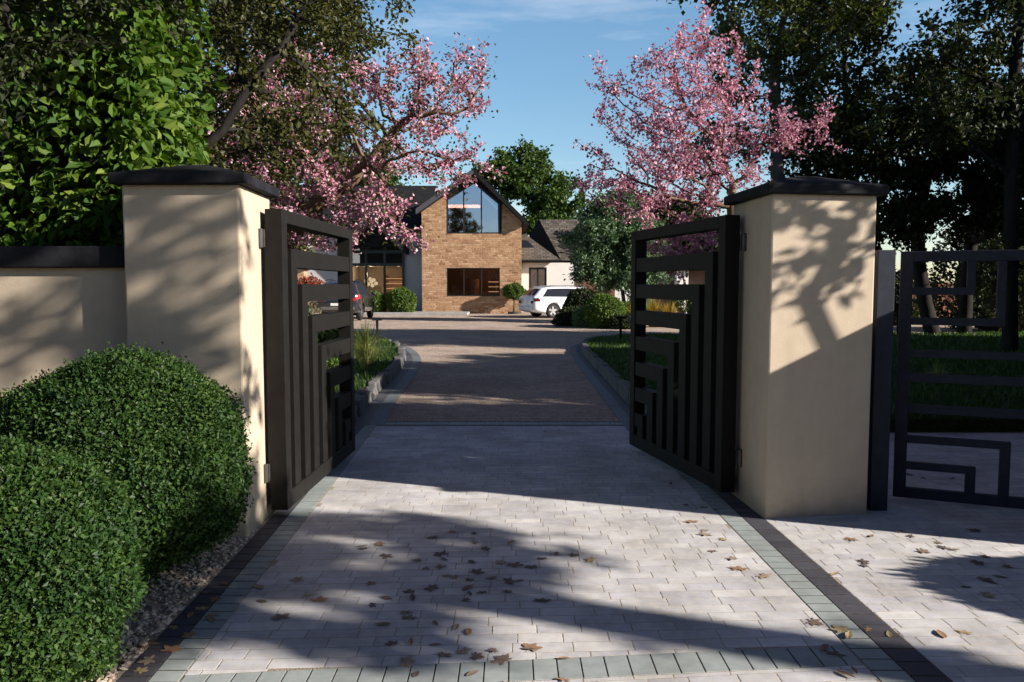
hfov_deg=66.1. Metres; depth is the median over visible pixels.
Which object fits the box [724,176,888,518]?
gate pillar
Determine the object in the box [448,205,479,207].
strip lamp
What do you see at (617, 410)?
pale edge course
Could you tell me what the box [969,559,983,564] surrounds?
fallen leaf
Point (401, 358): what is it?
kerb stone
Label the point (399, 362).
kerb stone
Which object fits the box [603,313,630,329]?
shrub
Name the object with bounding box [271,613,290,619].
fallen leaf
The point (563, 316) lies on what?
shrub
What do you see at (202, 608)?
fallen leaf
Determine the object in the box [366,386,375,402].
kerb stone
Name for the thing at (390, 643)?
fallen leaf
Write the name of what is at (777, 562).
pale paving border
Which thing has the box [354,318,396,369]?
ornamental grass
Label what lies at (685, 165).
cherry tree
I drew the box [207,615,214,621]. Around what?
fallen leaf
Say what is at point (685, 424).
drive gate
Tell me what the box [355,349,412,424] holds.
dark edge course
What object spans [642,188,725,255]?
broad tree
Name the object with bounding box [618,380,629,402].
kerb stone
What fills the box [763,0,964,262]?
leafy tree
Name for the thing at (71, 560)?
clipped bush
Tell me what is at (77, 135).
laurel hedge
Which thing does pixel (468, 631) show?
fallen leaf
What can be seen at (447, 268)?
window
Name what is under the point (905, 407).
pedestrian gate
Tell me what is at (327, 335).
shrub
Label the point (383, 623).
fallen leaf
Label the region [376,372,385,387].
kerb stone
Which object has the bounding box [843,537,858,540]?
fallen leaf
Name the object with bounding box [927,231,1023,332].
evergreen shrub
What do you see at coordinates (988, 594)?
fallen leaf
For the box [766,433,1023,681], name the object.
footpath paving
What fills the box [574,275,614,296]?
garage door
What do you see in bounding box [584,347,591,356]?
kerb stone
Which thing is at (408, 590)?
fallen leaf
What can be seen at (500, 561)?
fallen leaf
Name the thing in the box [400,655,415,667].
fallen leaf
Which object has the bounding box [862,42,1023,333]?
leafy tree
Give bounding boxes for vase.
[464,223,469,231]
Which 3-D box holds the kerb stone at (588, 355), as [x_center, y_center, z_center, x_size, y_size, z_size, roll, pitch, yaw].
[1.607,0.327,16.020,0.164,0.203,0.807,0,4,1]
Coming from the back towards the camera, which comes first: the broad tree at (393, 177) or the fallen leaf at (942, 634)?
the broad tree at (393, 177)
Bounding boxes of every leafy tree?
[0,0,231,189]
[173,0,423,206]
[182,0,391,251]
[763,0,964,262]
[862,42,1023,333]
[883,0,1023,351]
[956,64,1023,333]
[972,45,1023,245]
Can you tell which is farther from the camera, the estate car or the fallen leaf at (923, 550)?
the estate car
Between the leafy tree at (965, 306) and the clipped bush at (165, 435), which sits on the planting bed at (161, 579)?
the clipped bush at (165, 435)
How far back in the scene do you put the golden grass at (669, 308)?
28.57 m
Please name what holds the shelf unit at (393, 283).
in the house
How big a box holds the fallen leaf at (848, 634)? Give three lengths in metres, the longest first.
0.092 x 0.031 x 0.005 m
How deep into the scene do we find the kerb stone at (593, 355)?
15.11 m
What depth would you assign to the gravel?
3.80 m
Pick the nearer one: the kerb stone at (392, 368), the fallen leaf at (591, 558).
the fallen leaf at (591, 558)
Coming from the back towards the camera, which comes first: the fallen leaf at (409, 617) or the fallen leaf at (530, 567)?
the fallen leaf at (530, 567)
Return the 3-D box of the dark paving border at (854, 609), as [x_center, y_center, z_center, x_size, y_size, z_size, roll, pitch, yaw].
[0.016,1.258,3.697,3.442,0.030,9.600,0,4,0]
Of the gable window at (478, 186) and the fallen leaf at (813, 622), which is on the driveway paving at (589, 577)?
the fallen leaf at (813, 622)
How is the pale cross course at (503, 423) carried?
on the gravel drive
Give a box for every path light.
[372,318,381,339]
[616,316,624,339]
[894,314,898,334]
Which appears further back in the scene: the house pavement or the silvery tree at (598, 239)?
the house pavement
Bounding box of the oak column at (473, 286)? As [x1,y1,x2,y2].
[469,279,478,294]
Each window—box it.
[446,182,499,233]
[447,268,499,295]
[529,267,546,288]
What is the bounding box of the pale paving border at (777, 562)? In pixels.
[148,425,914,681]
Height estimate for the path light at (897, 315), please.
0.650 m
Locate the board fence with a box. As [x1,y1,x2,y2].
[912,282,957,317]
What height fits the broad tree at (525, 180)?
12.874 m
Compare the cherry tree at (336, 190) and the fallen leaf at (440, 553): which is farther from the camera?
the cherry tree at (336, 190)
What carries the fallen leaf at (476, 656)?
on the driveway paving at (589, 577)
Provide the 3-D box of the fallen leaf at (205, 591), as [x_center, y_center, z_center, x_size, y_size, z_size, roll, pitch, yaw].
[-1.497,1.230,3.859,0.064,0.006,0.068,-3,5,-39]
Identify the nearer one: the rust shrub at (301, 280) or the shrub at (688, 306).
the shrub at (688, 306)
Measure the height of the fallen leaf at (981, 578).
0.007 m
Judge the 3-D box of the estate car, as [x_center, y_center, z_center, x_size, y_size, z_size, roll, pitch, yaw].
[2.831,-1.941,38.317,4.930,1.527,2.213,-2,4,-26]
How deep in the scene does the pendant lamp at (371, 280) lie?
46.44 m
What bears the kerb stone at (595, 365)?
on the gravel drive
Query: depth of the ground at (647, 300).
73.95 m
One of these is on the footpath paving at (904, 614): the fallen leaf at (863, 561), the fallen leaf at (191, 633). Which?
the fallen leaf at (863, 561)
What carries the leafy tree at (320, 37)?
on the lawn at (358, 385)
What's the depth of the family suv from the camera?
34.06 m
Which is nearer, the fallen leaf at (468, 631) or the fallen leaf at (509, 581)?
the fallen leaf at (468, 631)
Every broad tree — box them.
[328,148,414,185]
[472,134,589,235]
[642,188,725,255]
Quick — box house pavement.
[317,311,469,314]
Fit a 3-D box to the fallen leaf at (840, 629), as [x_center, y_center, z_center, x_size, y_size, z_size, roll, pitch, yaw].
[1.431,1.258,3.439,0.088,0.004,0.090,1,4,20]
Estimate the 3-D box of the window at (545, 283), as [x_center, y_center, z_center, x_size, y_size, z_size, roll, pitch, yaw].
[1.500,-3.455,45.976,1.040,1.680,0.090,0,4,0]
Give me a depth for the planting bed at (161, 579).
4.07 m
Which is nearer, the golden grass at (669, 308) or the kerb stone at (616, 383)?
the kerb stone at (616, 383)
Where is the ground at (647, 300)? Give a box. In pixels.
[386,299,653,310]
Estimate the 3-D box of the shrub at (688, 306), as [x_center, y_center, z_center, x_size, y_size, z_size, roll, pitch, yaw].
[7.840,-1.401,30.973,3.136,1.925,2.525,0,4,0]
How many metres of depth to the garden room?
41.47 m
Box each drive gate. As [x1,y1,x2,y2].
[258,209,354,509]
[629,215,746,492]
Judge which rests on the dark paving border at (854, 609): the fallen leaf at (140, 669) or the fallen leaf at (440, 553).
the fallen leaf at (140, 669)
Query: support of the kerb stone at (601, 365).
on the gravel drive
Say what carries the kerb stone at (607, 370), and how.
on the gravel drive
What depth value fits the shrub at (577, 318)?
28.63 m
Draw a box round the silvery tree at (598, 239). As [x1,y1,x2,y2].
[558,186,673,301]
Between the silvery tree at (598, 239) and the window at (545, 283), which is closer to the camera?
the silvery tree at (598, 239)
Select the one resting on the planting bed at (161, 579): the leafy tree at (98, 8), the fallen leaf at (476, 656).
the leafy tree at (98, 8)
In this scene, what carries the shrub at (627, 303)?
on the gravel drive
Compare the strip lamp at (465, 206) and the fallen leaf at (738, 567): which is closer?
the fallen leaf at (738, 567)
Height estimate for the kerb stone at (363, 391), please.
0.275 m
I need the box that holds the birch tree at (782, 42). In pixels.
[657,0,911,214]
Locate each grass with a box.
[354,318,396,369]
[646,299,666,326]
[660,302,680,312]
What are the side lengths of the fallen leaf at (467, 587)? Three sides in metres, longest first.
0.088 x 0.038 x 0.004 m
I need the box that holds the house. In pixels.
[269,168,630,313]
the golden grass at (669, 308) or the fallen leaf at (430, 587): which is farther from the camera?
the golden grass at (669, 308)
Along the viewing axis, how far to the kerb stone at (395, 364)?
13.55 m
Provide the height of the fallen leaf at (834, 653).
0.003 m
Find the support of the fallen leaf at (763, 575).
on the driveway paving at (589, 577)
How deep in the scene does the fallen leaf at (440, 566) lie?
4.20 m
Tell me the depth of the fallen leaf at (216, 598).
3.78 m
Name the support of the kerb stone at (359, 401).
on the gravel drive
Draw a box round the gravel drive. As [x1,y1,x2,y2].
[354,312,1000,423]
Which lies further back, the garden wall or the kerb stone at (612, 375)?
the kerb stone at (612, 375)
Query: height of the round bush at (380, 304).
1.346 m
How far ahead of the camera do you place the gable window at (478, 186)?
42.69 m
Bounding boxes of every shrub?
[297,272,324,307]
[308,301,321,314]
[317,328,357,357]
[326,357,338,368]
[550,304,581,326]
[571,305,589,327]
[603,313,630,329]
[623,300,649,313]
[670,283,700,313]
[893,265,919,325]
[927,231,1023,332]
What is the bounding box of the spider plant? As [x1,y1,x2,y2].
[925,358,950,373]
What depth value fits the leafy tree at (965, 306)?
22.32 m
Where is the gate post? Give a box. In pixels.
[867,250,895,510]
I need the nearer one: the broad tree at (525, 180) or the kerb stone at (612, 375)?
the kerb stone at (612, 375)
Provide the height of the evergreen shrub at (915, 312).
2.973 m
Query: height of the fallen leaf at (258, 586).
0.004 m
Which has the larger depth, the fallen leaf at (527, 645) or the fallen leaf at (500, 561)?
the fallen leaf at (500, 561)
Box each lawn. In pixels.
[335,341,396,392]
[588,333,1023,431]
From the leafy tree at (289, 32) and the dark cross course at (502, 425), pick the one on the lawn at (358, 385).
the leafy tree at (289, 32)
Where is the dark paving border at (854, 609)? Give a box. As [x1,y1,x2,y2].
[116,425,951,681]
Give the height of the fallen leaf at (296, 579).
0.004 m
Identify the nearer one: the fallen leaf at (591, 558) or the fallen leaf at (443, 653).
the fallen leaf at (443, 653)
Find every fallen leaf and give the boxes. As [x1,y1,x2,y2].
[133,667,148,673]
[135,638,157,647]
[137,655,156,664]
[160,645,182,653]
[182,631,197,637]
[195,606,209,609]
[199,590,211,593]
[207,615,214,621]
[209,596,221,600]
[253,584,263,587]
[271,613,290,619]
[289,576,306,582]
[311,596,327,601]
[374,622,390,624]
[379,553,391,557]
[385,640,398,645]
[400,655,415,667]
[402,589,414,592]
[402,615,416,619]
[424,584,438,591]
[434,551,447,555]
[435,564,446,568]
[438,651,450,656]
[456,647,471,653]
[462,584,473,590]
[465,628,471,634]
[466,670,478,675]
[470,569,484,574]
[470,652,484,659]
[490,653,511,664]
[495,560,505,564]
[501,578,513,583]
[506,562,523,567]
[522,643,542,650]
[524,564,537,568]
[533,598,551,601]
[585,556,595,561]
[729,566,748,570]
[756,573,770,578]
[805,617,823,625]
[820,644,828,650]
[825,650,846,657]
[829,624,849,632]
[837,670,855,677]
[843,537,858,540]
[845,631,852,637]
[859,558,869,563]
[917,548,929,552]
[936,629,946,637]
[956,630,971,634]
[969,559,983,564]
[976,575,992,581]
[978,591,994,597]
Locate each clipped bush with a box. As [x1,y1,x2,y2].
[0,341,257,585]
[0,431,149,681]
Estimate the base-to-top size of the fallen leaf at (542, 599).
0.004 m
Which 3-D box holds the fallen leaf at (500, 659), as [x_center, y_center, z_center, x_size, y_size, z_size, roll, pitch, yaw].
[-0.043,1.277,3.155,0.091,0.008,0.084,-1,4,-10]
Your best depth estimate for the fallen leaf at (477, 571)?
4.13 m
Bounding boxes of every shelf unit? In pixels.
[386,278,401,288]
[488,281,498,291]
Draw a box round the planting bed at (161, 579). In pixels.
[132,551,196,606]
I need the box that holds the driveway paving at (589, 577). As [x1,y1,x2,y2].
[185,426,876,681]
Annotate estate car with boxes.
[519,285,586,317]
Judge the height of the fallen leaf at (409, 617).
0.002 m
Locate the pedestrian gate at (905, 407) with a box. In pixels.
[893,249,1023,508]
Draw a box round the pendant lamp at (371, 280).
[364,275,377,286]
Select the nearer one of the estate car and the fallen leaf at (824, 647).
the fallen leaf at (824, 647)
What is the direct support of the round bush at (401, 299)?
on the house pavement
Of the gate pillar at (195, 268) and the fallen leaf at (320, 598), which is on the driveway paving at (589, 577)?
the fallen leaf at (320, 598)
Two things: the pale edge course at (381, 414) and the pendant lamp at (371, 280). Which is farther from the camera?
the pendant lamp at (371, 280)
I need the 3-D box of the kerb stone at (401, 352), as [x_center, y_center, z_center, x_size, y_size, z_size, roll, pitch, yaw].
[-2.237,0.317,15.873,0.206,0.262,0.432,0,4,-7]
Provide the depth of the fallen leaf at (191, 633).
3.38 m
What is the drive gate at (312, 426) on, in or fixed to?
attached to the gate pillar at (195, 268)
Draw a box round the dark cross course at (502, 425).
[376,421,623,425]
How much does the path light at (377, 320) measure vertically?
0.650 m
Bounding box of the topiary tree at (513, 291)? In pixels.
[502,282,526,313]
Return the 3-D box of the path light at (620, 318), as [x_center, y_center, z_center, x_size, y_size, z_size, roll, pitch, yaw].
[2.750,-0.296,19.928,0.230,0.650,0.090,0,4,6]
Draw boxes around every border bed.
[119,425,371,681]
[180,646,847,681]
[704,487,952,681]
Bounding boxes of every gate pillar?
[108,165,278,538]
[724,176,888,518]
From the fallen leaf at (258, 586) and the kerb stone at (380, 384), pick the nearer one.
the fallen leaf at (258, 586)
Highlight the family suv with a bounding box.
[316,279,375,319]
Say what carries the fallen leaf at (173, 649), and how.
on the dark paving border at (854, 609)
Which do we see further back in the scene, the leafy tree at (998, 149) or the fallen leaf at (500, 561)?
the leafy tree at (998, 149)
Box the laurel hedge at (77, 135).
[0,0,229,245]
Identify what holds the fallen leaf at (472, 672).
on the pale paving border at (777, 562)
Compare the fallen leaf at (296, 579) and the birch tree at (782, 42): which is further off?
the birch tree at (782, 42)
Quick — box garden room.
[655,270,704,312]
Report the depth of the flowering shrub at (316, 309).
20.77 m
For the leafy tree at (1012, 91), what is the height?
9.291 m
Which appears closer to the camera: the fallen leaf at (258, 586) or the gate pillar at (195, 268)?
the fallen leaf at (258, 586)
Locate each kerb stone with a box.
[355,387,368,407]
[355,394,364,416]
[355,406,357,422]
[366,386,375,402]
[368,379,378,394]
[372,376,382,391]
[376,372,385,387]
[383,365,395,378]
[388,362,398,373]
[391,358,401,370]
[394,355,404,366]
[396,350,405,360]
[582,344,589,354]
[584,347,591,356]
[586,351,593,360]
[589,353,598,364]
[592,357,602,370]
[598,361,608,374]
[602,366,615,381]
[608,372,620,386]
[613,377,623,391]
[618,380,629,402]
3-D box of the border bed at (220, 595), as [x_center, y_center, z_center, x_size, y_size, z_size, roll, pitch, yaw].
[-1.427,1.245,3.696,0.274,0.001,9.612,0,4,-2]
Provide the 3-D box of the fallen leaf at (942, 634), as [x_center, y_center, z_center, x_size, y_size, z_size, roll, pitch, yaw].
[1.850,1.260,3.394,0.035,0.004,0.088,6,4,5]
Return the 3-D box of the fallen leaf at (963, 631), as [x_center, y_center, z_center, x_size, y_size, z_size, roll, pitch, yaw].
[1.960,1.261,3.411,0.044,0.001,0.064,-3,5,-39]
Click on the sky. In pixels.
(540, 92)
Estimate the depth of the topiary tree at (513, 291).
42.15 m
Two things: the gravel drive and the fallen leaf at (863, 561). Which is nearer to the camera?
the fallen leaf at (863, 561)
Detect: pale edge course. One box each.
[370,344,420,424]
[570,343,629,430]
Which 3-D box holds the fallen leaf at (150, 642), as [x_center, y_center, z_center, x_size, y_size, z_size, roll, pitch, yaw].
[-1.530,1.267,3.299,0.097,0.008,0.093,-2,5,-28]
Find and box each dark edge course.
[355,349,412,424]
[576,345,629,416]
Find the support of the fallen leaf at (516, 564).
on the driveway paving at (589, 577)
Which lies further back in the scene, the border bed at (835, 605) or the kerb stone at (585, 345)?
the kerb stone at (585, 345)
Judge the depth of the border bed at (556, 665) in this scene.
3.09 m
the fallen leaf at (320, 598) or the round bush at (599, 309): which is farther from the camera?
the round bush at (599, 309)
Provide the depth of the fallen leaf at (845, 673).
3.04 m
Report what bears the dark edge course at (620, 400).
on the gravel drive
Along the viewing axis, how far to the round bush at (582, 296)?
31.77 m
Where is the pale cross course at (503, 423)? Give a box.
[385,422,622,424]
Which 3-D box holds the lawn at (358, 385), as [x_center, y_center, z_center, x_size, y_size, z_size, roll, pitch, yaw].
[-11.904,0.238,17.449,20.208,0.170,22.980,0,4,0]
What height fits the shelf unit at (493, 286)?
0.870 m
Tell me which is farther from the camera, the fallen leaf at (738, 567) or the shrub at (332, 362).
the shrub at (332, 362)
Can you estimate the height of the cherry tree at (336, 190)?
4.878 m
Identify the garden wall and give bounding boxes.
[0,246,127,395]
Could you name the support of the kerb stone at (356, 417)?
on the gravel drive
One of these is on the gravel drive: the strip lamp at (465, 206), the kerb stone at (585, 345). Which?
the kerb stone at (585, 345)
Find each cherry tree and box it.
[198,32,518,259]
[570,0,846,283]
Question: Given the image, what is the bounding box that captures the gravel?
[84,529,258,681]
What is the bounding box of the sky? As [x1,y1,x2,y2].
[175,0,1023,281]
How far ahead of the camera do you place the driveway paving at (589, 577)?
4.17 m
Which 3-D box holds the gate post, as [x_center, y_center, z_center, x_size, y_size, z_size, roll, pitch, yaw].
[2.451,0.282,5.253,0.118,1.765,0.100,0,4,0]
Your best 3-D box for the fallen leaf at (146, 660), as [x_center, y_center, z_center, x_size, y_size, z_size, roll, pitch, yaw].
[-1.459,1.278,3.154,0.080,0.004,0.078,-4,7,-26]
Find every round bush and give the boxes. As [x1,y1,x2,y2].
[369,290,387,311]
[383,287,417,311]
[562,286,600,306]
[582,292,628,328]
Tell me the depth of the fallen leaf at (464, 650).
3.23 m
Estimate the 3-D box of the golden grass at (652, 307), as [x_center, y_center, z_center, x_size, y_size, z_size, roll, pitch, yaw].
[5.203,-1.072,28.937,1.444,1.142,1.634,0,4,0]
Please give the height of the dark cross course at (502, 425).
0.030 m

